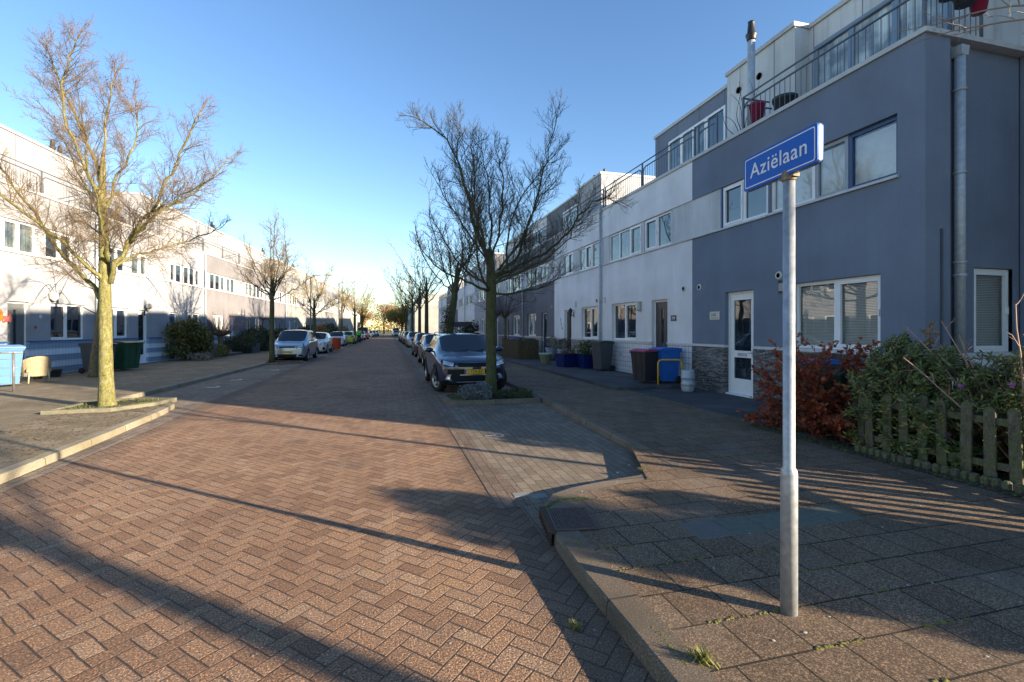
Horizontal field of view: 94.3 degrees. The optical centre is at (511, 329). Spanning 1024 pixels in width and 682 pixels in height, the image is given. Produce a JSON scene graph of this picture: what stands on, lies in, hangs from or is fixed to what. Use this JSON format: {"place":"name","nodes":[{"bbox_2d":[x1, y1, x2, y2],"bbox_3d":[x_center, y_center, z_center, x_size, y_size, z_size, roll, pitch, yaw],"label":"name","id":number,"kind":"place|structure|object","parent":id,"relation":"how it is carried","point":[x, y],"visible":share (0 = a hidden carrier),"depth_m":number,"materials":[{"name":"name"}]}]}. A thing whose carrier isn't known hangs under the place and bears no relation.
{"place":"outdoors","nodes":[
{"label":"outdoors","id":0,"kind":"place"},
{"bbox_2d":[0,351,281,468],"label":"pavement","id":1,"kind":"structure","parent":0,"point":[24,404],"depth_m":10.87,"materials":[{"name":"concrete"}]},
{"bbox_2d":[0,345,25,384],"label":"wheelie bin","id":2,"kind":"object","parent":1,"relation":"on","point":[5,374],"visible":0.78,"depth_m":12.87,"materials":[{"name":"plastic"}]},
{"bbox_2d":[19,356,51,383],"bbox_3d":[-13.946,1.161,13.921,0.623,0.783,0.659,0,0,30],"label":"wicker chair","id":3,"kind":"object","parent":1,"relation":"on","point":[36,366],"visible":0.91,"depth_m":13.72,"materials":[{"name":"wicker"}]},
{"bbox_2d":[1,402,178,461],"bbox_3d":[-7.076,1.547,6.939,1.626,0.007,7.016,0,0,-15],"label":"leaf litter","id":4,"kind":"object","parent":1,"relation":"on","point":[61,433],"visible":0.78,"depth_m":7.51,"materials":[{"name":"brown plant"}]},
{"bbox_2d":[31,228,161,376],"bbox_3d":[-13.569,-0.997,15.640,3.795,5.106,2.306,0,0,-30],"label":"garden tree","id":5,"kind":"object","parent":1,"relation":"on","point":[93,368],"visible":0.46,"depth_m":15.49,"materials":[{"name":"brown plant"}]},
{"bbox_2d":[78,342,117,372],"bbox_3d":[-14.907,1.005,17.099,0.873,1.091,0.780,0,0,0],"label":"wheelie bin","id":6,"kind":"object","parent":1,"relation":"on","point":[85,348],"visible":0.35,"depth_m":16.76,"materials":[{"name":"grey plastic"}]},
{"bbox_2d":[41,397,176,414],"bbox_3d":[-7.986,1.517,9.612,1.650,0.112,1.570,0,0,-15],"label":"tree bed","id":7,"kind":"object","parent":1,"relation":"on","point":[123,404],"visible":0.94,"depth_m":9.33,"materials":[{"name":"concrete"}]},
{"bbox_2d":[0,12,249,406],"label":"street tree","id":8,"kind":"object","parent":7,"relation":"on","point":[105,274],"visible":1,"depth_m":9.36,"materials":[{"name":"brown plant"}]},
{"bbox_2d":[113,341,144,368],"bbox_3d":[-14.944,0.995,18.226,1.044,1.111,0.884,0,0,0],"label":"wheelie bin","id":9,"kind":"object","parent":1,"relation":"on","point":[127,354],"visible":0.59,"depth_m":17.99,"materials":[{"name":"green plastic"}]},
{"bbox_2d":[162,317,215,359],"bbox_3d":[-16.640,0.451,24.500,2.202,2.221,2.302,0,0,-15],"label":"evergreen shrub","id":10,"kind":"object","parent":1,"relation":"on","point":[197,336],"visible":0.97,"depth_m":24.07,"materials":[{"name":"green plant"}]},
{"bbox_2d":[205,309,248,352],"bbox_3d":[-17.831,0.165,29.218,3.103,2.782,3.033,0,0,-15],"label":"pollarded tree","id":11,"kind":"object","parent":1,"relation":"on","point":[221,333],"visible":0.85,"depth_m":28.92,"materials":[{"name":"brown plant"}]},
{"bbox_2d":[223,332,256,353],"bbox_3d":[-17.928,0.865,31.015,2.250,1.398,2.196,0,0,-15],"label":"dark shrub","id":12,"kind":"object","parent":1,"relation":"on","point":[228,342],"visible":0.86,"depth_m":30.70,"materials":[{"name":"green plant"}]},
{"bbox_2d":[241,325,269,351],"bbox_3d":[-18.683,0.603,34.218,2.520,1.920,4.094,0,0,-15],"label":"garden hedge","id":13,"kind":"object","parent":1,"relation":"on","point":[254,332],"visible":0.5,"depth_m":33.86,"materials":[{"name":"green plant"}]},
{"bbox_2d":[280,249,354,331],"bbox_3d":[-14.470,-2.088,35.204,5.507,7.316,4.089,0,0,-15],"label":"street tree","id":14,"kind":"object","parent":1,"relation":"on","point":[314,313],"visible":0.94,"depth_m":34.93,"materials":[{"name":"brown plant"}]},
{"bbox_2d":[330,273,381,330],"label":"street tree","id":15,"kind":"object","parent":1,"relation":"on","point":[354,315],"visible":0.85,"depth_m":62.72,"materials":[{"name":"brown plant"}]},
{"bbox_2d":[138,337,371,404],"bbox_3d":[-19.872,1.648,57.446,2.900,0.001,98.800,0,0,-15],"label":"parking bay","id":16,"kind":"object","parent":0,"point":[194,392],"visible":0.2,"depth_m":14.26,"materials":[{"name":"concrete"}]},
{"bbox_2d":[116,363,265,398],"bbox_3d":[-10.220,1.625,16.405,0.130,0.151,11.707,0,0,-13],"label":"curb","id":17,"kind":"object","parent":16,"relation":"on","point":[157,390],"visible":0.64,"depth_m":13.91,"materials":[{"name":"concrete"}]},
{"bbox_2d":[266,360,303,364],"bbox_3d":[-11.003,1.629,23.175,1.412,0.141,1.800,0,0,-15],"label":"curb","id":18,"kind":"object","parent":16,"relation":"on","point":[283,363],"visible":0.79,"depth_m":22.52,"materials":[{"name":"concrete"}]},
{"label":"tree bay soil","id":19,"kind":"object","parent":18,"relation":"in","visible":0},
{"bbox_2d":[224,203,313,361],"bbox_3d":[-11.831,-2.211,23.349,3.918,7.562,4.750,0,0,-15],"label":"street tree","id":20,"kind":"object","parent":19,"relation":"on","point":[272,276],"visible":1,"depth_m":23.08,"materials":[{"name":"brown plant"}]},
{"bbox_2d":[275,330,317,360],"bbox_3d":[-11.935,0.826,26.213,2.184,1.649,4.396,0,0,-14],"label":"parked car","id":21,"kind":"object","parent":16,"relation":"on","point":[303,344],"visible":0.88,"depth_m":24.96,"materials":[{"name":"paint"}]},
{"bbox_2d":[313,332,332,352],"bbox_3d":[-13.931,0.916,33.981,2.156,1.469,4.036,0,0,-14],"label":"parked car","id":22,"kind":"object","parent":16,"relation":"on","point":[325,342],"visible":0.47,"depth_m":33.34,"materials":[{"name":"paint"}]},
{"bbox_2d":[0,336,655,681],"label":"road","id":23,"kind":"structure","parent":0,"point":[426,570],"depth_m":3.42,"materials":[{"name":"brick"}]},
{"bbox_2d":[0,338,369,492],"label":"gutter","id":24,"kind":"object","parent":23,"relation":"on","point":[180,409],"visible":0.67,"depth_m":7.45,"materials":[{"name":"concrete"}]},
{"bbox_2d":[395,339,531,508],"bbox_3d":[-10.024,1.646,42.986,0.330,0.001,79.750,0,0,-15],"label":"gutter","id":25,"kind":"object","parent":23,"relation":"on","point":[500,488],"visible":0.9,"depth_m":5.92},
{"bbox_2d":[369,330,397,338],"bbox_3d":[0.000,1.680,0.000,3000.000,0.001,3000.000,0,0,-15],"label":"ground","id":26,"kind":"structure","parent":0,"point":[386,334],"depth_m":163.51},
{"bbox_2d":[0,124,97,377],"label":"terraced house","id":27,"kind":"structure","parent":26,"relation":"on","point":[35,329],"depth_m":16.49,"materials":[{"name":"white paint"}]},
{"bbox_2d":[7,303,23,359],"bbox_3d":[-15.901,0.340,15.165,0.052,2.351,0.724,0,0,-11],"label":"door","id":28,"kind":"structure","parent":27,"relation":"in","point":[15,329],"depth_m":15.23,"materials":[{"name":"white glass"}]},
{"bbox_2d":[2,217,34,254],"bbox_3d":[-15.860,-2.978,15.249,0.100,0.989,1.297,0,0,-11],"label":"window","id":29,"kind":"structure","parent":27,"relation":"in","point":[11,242],"depth_m":15.19,"materials":[{"name":"white glass"}]},
{"bbox_2d":[51,303,82,339],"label":"window","id":30,"kind":"structure","parent":27,"relation":"in","point":[71,326],"depth_m":17.35,"materials":[{"name":"clear glass"}]},
{"bbox_2d":[0,398,174,483],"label":"kerb","id":31,"kind":"structure","parent":26,"relation":"on","point":[13,471],"depth_m":6.39,"materials":[{"name":"concrete"}]},
{"bbox_2d":[49,141,162,363],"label":"terraced house","id":32,"kind":"structure","parent":26,"relation":"on","point":[136,311],"depth_m":21.81,"materials":[{"name":"white paint"}]},
{"bbox_2d":[112,308,126,337],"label":"window","id":33,"kind":"structure","parent":32,"relation":"in","point":[119,315],"depth_m":20.46,"materials":[{"name":"white glass"}]},
{"bbox_2d":[138,311,144,361],"bbox_3d":[-17.189,0.339,22.011,0.110,2.351,0.724,0,0,-11],"label":"door","id":34,"kind":"structure","parent":32,"relation":"in","point":[141,319],"depth_m":22.09,"materials":[{"name":"white paint"}]},
{"bbox_2d":[87,190,207,360],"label":"terraced house","id":35,"kind":"structure","parent":26,"relation":"on","point":[184,291],"depth_m":25.83,"materials":[{"name":"white paint"}]},
{"bbox_2d":[184,266,199,286],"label":"window","id":36,"kind":"structure","parent":35,"relation":"in","point":[191,277],"depth_m":26.82,"materials":[{"name":"white glass"}]},
{"bbox_2d":[177,211,241,351],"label":"terraced house","id":37,"kind":"structure","parent":26,"relation":"on","point":[223,292],"depth_m":31.26,"materials":[{"name":"white paint"}]},
{"bbox_2d":[210,221,266,341],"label":"terraced house","id":38,"kind":"structure","parent":26,"relation":"on","point":[253,306],"depth_m":36.70,"materials":[{"name":"grey paint"}]},
{"bbox_2d":[247,245,286,330],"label":"terraced house","id":39,"kind":"structure","parent":26,"relation":"on","point":[280,312],"depth_m":42.89,"materials":[{"name":"grey paint"}]},
{"bbox_2d":[261,248,300,329],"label":"terraced house","id":40,"kind":"structure","parent":26,"relation":"on","point":[294,319],"depth_m":47.95,"materials":[{"name":"beige paint"}]},
{"bbox_2d":[286,264,311,327],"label":"terraced house","id":41,"kind":"structure","parent":26,"relation":"on","point":[305,318],"depth_m":53.59,"materials":[{"name":"beige paint"}]},
{"bbox_2d":[292,264,322,325],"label":"terraced house","id":42,"kind":"structure","parent":26,"relation":"on","point":[319,318],"depth_m":60.11,"materials":[{"name":"beige paint"}]},
{"bbox_2d":[369,301,399,333],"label":"tree","id":43,"kind":"object","parent":26,"relation":"on","point":[382,308],"visible":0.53,"depth_m":168.75,"materials":[{"name":"brown plant"}]},
{"bbox_2d":[382,305,409,330],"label":"tree","id":44,"kind":"object","parent":26,"relation":"on","point":[394,315],"visible":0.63,"depth_m":122.84,"materials":[{"name":"green plant"}]},
{"bbox_2d":[407,294,444,332],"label":"block","id":45,"kind":"structure","parent":26,"relation":"on","point":[433,310],"depth_m":91.14,"materials":[{"name":"beige paint"}]},
{"bbox_2d":[458,266,478,332],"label":"terraced house","id":46,"kind":"structure","parent":26,"relation":"on","point":[461,304],"depth_m":53.19,"materials":[{"name":"grey paint"}]},
{"bbox_2d":[464,260,486,329],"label":"terraced house","id":47,"kind":"structure","parent":26,"relation":"on","point":[469,315],"depth_m":47.75,"materials":[{"name":"grey paint"}]},
{"bbox_2d":[474,249,505,336],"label":"terraced house","id":48,"kind":"structure","parent":26,"relation":"on","point":[479,317],"depth_m":42.52,"materials":[{"name":"grey paint"}]},
{"bbox_2d":[485,234,519,346],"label":"terraced house","id":49,"kind":"structure","parent":26,"relation":"on","point":[499,329],"depth_m":35.50,"materials":[{"name":"grey paint"}]},
{"bbox_2d":[502,215,546,338],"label":"terraced house","id":50,"kind":"structure","parent":26,"relation":"on","point":[513,324],"depth_m":31.14,"materials":[{"name":"grey paint"}]},
{"bbox_2d":[522,193,577,356],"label":"terraced house","id":51,"kind":"structure","parent":26,"relation":"on","point":[538,319],"depth_m":25.64,"materials":[{"name":"grey paint"}]},
{"bbox_2d":[506,380,680,465],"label":"kerb","id":52,"kind":"structure","parent":26,"relation":"on","point":[615,436],"depth_m":7.61,"materials":[{"name":"concrete"}]},
{"bbox_2d":[554,169,653,359],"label":"terraced house","id":53,"kind":"structure","parent":26,"relation":"on","point":[576,306],"depth_m":20.88,"materials":[{"name":"grey paint"}]},
{"bbox_2d":[579,241,598,270],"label":"window","id":54,"kind":"structure","parent":53,"relation":"in","point":[588,255],"depth_m":19.50,"materials":[{"name":"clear glass"}]},
{"bbox_2d":[584,306,596,338],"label":"window","id":55,"kind":"structure","parent":53,"relation":"in","point":[590,313],"depth_m":19.47,"materials":[{"name":"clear glass"}]},
{"bbox_2d":[545,474,718,681],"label":"kerb right corner","id":56,"kind":"object","parent":26,"relation":"on","point":[632,617],"visible":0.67,"depth_m":2.66,"materials":[{"name":"concrete"}]},
{"bbox_2d":[597,84,726,375],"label":"terraced house","id":57,"kind":"structure","parent":26,"relation":"on","point":[645,284],"depth_m":14.91,"materials":[{"name":"grey paint"}]},
{"bbox_2d":[614,302,635,340],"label":"window","id":58,"kind":"structure","parent":57,"relation":"in","point":[624,313],"depth_m":16.53,"materials":[{"name":"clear glass"}]},
{"bbox_2d":[610,223,640,261],"bbox_3d":[3.937,-2.978,16.505,0.100,0.989,2.274,0,0,-15],"label":"window","id":59,"kind":"structure","parent":57,"relation":"in","point":[625,243],"depth_m":16.47,"materials":[{"name":"clear glass"}]},
{"bbox_2d":[645,211,670,250],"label":"window","id":60,"kind":"structure","parent":57,"relation":"in","point":[658,228],"depth_m":14.46,"materials":[{"name":"clear glass"}]},
{"bbox_2d":[656,302,666,346],"bbox_3d":[4.559,0.340,14.332,0.052,2.351,0.732,0,0,-15],"label":"door","id":61,"kind":"structure","parent":57,"relation":"in","point":[661,307],"depth_m":14.39,"materials":[{"name":"brown glass"}]},
{"bbox_2d":[691,0,1023,403],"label":"terraced house","id":62,"kind":"structure","parent":26,"relation":"on","point":[907,202],"depth_m":8.28,"materials":[{"name":"grey paint"}]},
{"bbox_2d":[731,293,752,395],"bbox_3d":[5.374,0.339,11.088,0.110,2.351,0.802,0,0,-15],"label":"door","id":63,"kind":"structure","parent":62,"relation":"in","point":[741,304],"depth_m":11.12,"materials":[{"name":"white paint"}]},
{"bbox_2d":[723,179,767,227],"bbox_3d":[5.373,-2.979,10.953,0.100,0.992,1.444,0,0,-15],"label":"window","id":64,"kind":"structure","parent":62,"relation":"in","point":[739,205],"depth_m":11.01,"materials":[{"name":"clear glass"}]},
{"bbox_2d":[772,166,814,211],"bbox_3d":[5.752,-2.979,9.677,0.092,0.992,1.064,0,0,-15],"label":"window","id":65,"kind":"structure","parent":62,"relation":"in","point":[805,183],"depth_m":9.58,"materials":[{"name":"clear glass"}]},
{"bbox_2d":[815,135,848,198],"bbox_3d":[6.291,-2.979,8.914,0.750,0.992,0.674,0,0,-15],"label":"window","id":66,"kind":"structure","parent":62,"relation":"in","point":[831,175],"depth_m":8.85,"materials":[{"name":"clear glass"}]},
{"bbox_2d":[796,274,879,350],"bbox_3d":[6.320,-0.280,8.844,0.790,1.294,1.764,0,0,-15],"label":"window","id":67,"kind":"structure","parent":62,"relation":"in","point":[833,333],"depth_m":8.72,"materials":[{"name":"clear glass"}]},
{"bbox_2d":[849,115,896,188],"bbox_3d":[6.499,-2.979,8.157,0.750,0.992,0.884,0,0,-15],"label":"window","id":68,"kind":"structure","parent":62,"relation":"in","point":[872,156],"depth_m":8.13,"materials":[{"name":"clear glass"}]},
{"bbox_2d":[974,268,1008,351],"bbox_3d":[7.758,-0.315,8.143,0.874,1.364,0.790,0,0,-15],"label":"window","id":69,"kind":"structure","parent":62,"relation":"in","point":[1003,309],"depth_m":7.89,"materials":[{"name":"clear glass"}]},
{"bbox_2d":[994,0,1023,350],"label":"end house","id":70,"kind":"structure","parent":26,"relation":"on","point":[1009,32],"depth_m":7.88,"materials":[{"name":"grey paint"}]},
{"bbox_2d":[0,0,840,329],"label":"sky","id":71,"kind":"structure","parent":0,"point":[314,91],"materials":[{"name":"blue"}]},
{"bbox_2d":[396,339,644,541],"bbox_3d":[-8.710,1.648,42.941,2.410,0.001,80.500,0,0,-15],"label":"parking bay","id":72,"kind":"object","parent":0,"point":[535,447],"visible":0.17,"depth_m":6.58,"materials":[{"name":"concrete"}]},
{"bbox_2d":[384,267,428,331],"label":"street tree","id":73,"kind":"object","parent":72,"relation":"on","point":[411,311],"visible":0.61,"depth_m":50.82,"materials":[{"name":"brown plant"}]},
{"bbox_2d":[382,243,447,332],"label":"street tree","id":74,"kind":"object","parent":72,"relation":"on","point":[419,307],"visible":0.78,"depth_m":40.70,"materials":[{"name":"brown plant"}]},
{"bbox_2d":[384,230,455,331],"bbox_3d":[-6.110,-2.550,32.747,4.969,8.239,4.928,0,0,-1],"label":"street tree","id":75,"kind":"object","parent":72,"relation":"on","point":[425,293],"visible":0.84,"depth_m":33.24,"materials":[{"name":"brown plant"}]},
{"bbox_2d":[416,333,441,365],"bbox_3d":[-3.531,0.916,22.739,2.156,1.469,4.036,0,0,-16],"label":"parked car","id":76,"kind":"object","parent":72,"relation":"on","point":[424,342],"visible":0.24,"depth_m":22.05,"materials":[{"name":"paint"}]},
{"bbox_2d":[408,177,514,332],"bbox_3d":[-1.910,-2.103,18.602,4.343,7.403,3.221,0,0,16],"label":"street tree","id":77,"kind":"object","parent":72,"relation":"on","point":[454,289],"visible":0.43,"depth_m":18.81,"materials":[{"name":"brown plant"}]},
{"bbox_2d":[424,332,506,390],"bbox_3d":[-1.536,0.856,14.197,2.249,1.588,4.396,0,0,-16],"label":"parked car","id":78,"kind":"object","parent":72,"relation":"on","point":[454,359],"visible":0.95,"depth_m":12.65,"materials":[{"name":"paint"}]},
{"bbox_2d":[441,391,540,405],"bbox_3d":[-0.532,1.605,11.166,2.200,0.130,1.420,0,0,-15],"label":"tree bed","id":79,"kind":"object","parent":72,"relation":"on","point":[453,399],"visible":0.68,"depth_m":10.60,"materials":[{"name":"stone"}]},
{"bbox_2d":[457,381,491,399],"bbox_3d":[-0.832,1.376,10.721,0.834,0.460,0.690,0,0,-15],"label":"lavender bush","id":80,"kind":"object","parent":79,"relation":"on","point":[484,389],"visible":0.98,"depth_m":10.62,"materials":[{"name":"grey plant"}]},
{"bbox_2d":[491,387,534,398],"bbox_3d":[-0.028,1.478,11.097,1.128,0.281,0.876,0,0,-15],"label":"ground ivy","id":81,"kind":"object","parent":79,"relation":"on","point":[510,394],"visible":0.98,"depth_m":10.98,"materials":[{"name":"green plant"}]},
{"bbox_2d":[395,85,638,396],"bbox_3d":[0.198,-2.109,11.590,5.861,7.371,5.179,0,0,-9],"label":"street tree","id":82,"kind":"object","parent":79,"relation":"on","point":[492,276],"visible":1,"depth_m":11.23,"materials":[{"name":"brown plant"}]},
{"bbox_2d":[539,506,599,545],"bbox_3d":[0.458,1.599,3.901,0.397,0.121,0.520,0,0,-6],"label":"street gully","id":83,"kind":"object","parent":72,"relation":"on","point":[553,520],"visible":1,"depth_m":3.85,"materials":[{"name":"metal"}]},
{"bbox_2d":[631,388,853,446],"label":"front yard","id":84,"kind":"structure","parent":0,"point":[725,403],"depth_m":10.21,"materials":[{"name":"concrete"}]},
{"bbox_2d":[681,369,694,391],"bbox_3d":[4.418,1.280,11.919,0.344,0.540,0.344,0,0,-15],"label":"steel keg","id":85,"kind":"object","parent":84,"relation":"on","point":[687,380],"visible":1,"depth_m":11.79,"materials":[{"name":"silver metal"}]},
{"bbox_2d":[808,367,855,405],"bbox_3d":[5.059,1.080,7.418,0.816,0.939,0.603,0,0,-25],"label":"wheelie bin","id":86,"kind":"object","parent":84,"relation":"on","point":[840,377],"visible":0.14,"depth_m":7.10,"materials":[{"name":"green plastic"}]},
{"bbox_2d":[497,351,1023,681],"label":"pavement","id":87,"kind":"structure","parent":0,"point":[951,539],"depth_m":3.28,"materials":[{"name":"grey concrete"}]},
{"bbox_2d":[467,276,533,338],"bbox_3d":[-0.501,-0.789,26.753,4.132,4.681,4.192,0,0,-15],"label":"pollarded tree","id":88,"kind":"object","parent":87,"relation":"on","point":[503,314],"visible":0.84,"depth_m":26.69,"materials":[{"name":"brown plant"}]},
{"bbox_2d":[502,338,538,359],"bbox_3d":[0.398,1.010,24.910,1.068,1.080,3.310,0,0,-15],"label":"split wood screen","id":89,"kind":"object","parent":87,"relation":"on","point":[518,349],"visible":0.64,"depth_m":23.43,"materials":[{"name":"wood"}]},
{"bbox_2d":[502,357,680,390],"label":"terrace","id":90,"kind":"structure","parent":87,"relation":"on","point":[616,380],"depth_m":14.79,"materials":[{"name":"concrete"}]},
{"bbox_2d":[555,353,578,366],"bbox_3d":[2.205,1.202,18.710,0.810,0.515,0.650,0,0,-27],"label":"planter","id":91,"kind":"object","parent":90,"relation":"on","point":[567,360],"visible":0.83,"depth_m":18.46,"materials":[{"name":"plastic"}]},
{"bbox_2d":[590,340,614,370],"bbox_3d":[3.249,0.925,17.021,0.702,1.071,0.603,0,0,-25],"label":"wheelie bin","id":92,"kind":"object","parent":90,"relation":"on","point":[602,351],"visible":1,"depth_m":16.81,"materials":[{"name":"grey plastic"}]},
{"bbox_2d":[629,349,661,382],"bbox_3d":[3.690,0.995,13.107,0.725,0.929,0.582,0,0,-30],"label":"wheelie bin","id":93,"kind":"object","parent":90,"relation":"on","point":[644,364],"visible":0.8,"depth_m":12.90,"materials":[{"name":"brown plastic"}]},
{"bbox_2d":[649,347,681,382],"bbox_3d":[4.258,0.970,13.148,0.725,0.980,0.624,0,0,-15],"label":"wheelie bin","id":94,"kind":"object","parent":90,"relation":"on","point":[668,370],"visible":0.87,"depth_m":12.89,"materials":[{"name":"blue plastic"}]},
{"bbox_2d":[684,640,720,669],"bbox_3d":[0.874,1.522,2.221,0.190,0.062,0.149,0,0,-15],"label":"weed tuft","id":95,"kind":"object","parent":87,"relation":"on","point":[704,658],"visible":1,"depth_m":2.23,"materials":[{"name":"green plant"}]},
{"bbox_2d":[678,520,735,539],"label":"patched slab","id":96,"kind":"structure","parent":87,"relation":"on","point":[706,529],"depth_m":3.68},
{"bbox_2d":[625,389,830,440],"bbox_3d":[3.658,1.566,9.344,0.050,0.068,5.840,0,0,-15],"label":"terrace edging","id":97,"kind":"object","parent":87,"relation":"on","point":[716,412],"visible":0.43,"depth_m":8.88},
{"bbox_2d":[712,516,769,534],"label":"patched slab","id":98,"kind":"structure","parent":87,"relation":"on","point":[739,525],"depth_m":3.75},
{"bbox_2d":[572,532,969,681],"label":"joint moss","id":99,"kind":"object","parent":87,"relation":"on","point":[716,621],"visible":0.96,"depth_m":2.54,"materials":[{"name":"plant"}]},
{"bbox_2d":[744,512,802,530],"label":"patched slab","id":100,"kind":"structure","parent":87,"relation":"on","point":[770,521],"depth_m":3.85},
{"bbox_2d":[744,123,823,616],"bbox_3d":[1.508,0.279,2.661,0.086,2.652,0.549,0,0,-15],"label":"street name sign","id":101,"kind":"object","parent":87,"relation":"on","point":[787,161],"visible":0.98,"depth_m":2.58,"materials":[{"name":"metal"}]},
{"bbox_2d":[774,509,833,526],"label":"patched slab","id":102,"kind":"structure","parent":87,"relation":"on","point":[806,518],"depth_m":3.87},
{"bbox_2d":[736,332,927,445],"bbox_3d":[4.579,0.870,7.051,2.299,1.683,2.506,0,0,-15],"label":"copper beech bush","id":103,"kind":"object","parent":87,"relation":"on","point":[820,416],"visible":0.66,"depth_m":6.82,"materials":[{"name":"brown plant"}]},
{"bbox_2d":[805,505,863,522],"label":"patched slab","id":104,"kind":"structure","parent":87,"relation":"on","point":[833,514],"depth_m":3.98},
{"bbox_2d":[751,424,1023,498],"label":"garden ground cover","id":105,"kind":"object","parent":87,"relation":"on","point":[840,446],"visible":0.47,"depth_m":5.74,"materials":[{"name":"brown plant"}]},
{"bbox_2d":[841,331,1023,475],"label":"rhododendron hedge","id":106,"kind":"object","parent":87,"relation":"on","point":[1004,389],"visible":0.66,"depth_m":5.45,"materials":[{"name":"green plant"}]},
{"bbox_2d":[854,444,1023,494],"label":"log edging","id":107,"kind":"object","parent":87,"relation":"on","point":[953,472],"visible":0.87,"depth_m":5.05,"materials":[{"name":"brown wood"}]},
{"bbox_2d":[859,381,1023,484],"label":"picket fence","id":108,"kind":"object","parent":87,"relation":"on","point":[1013,422],"visible":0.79,"depth_m":4.96,"materials":[{"name":"brown wood"}]},
{"bbox_2d":[893,0,1023,44],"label":"railing","id":109,"kind":"object","parent":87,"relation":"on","point":[966,15],"visible":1,"depth_m":5.16,"materials":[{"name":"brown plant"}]},
{"bbox_2d":[900,294,1023,459],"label":"bare shrub","id":110,"kind":"object","parent":87,"relation":"on","point":[1022,379],"visible":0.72,"depth_m":5.15,"materials":[{"name":"plant"}]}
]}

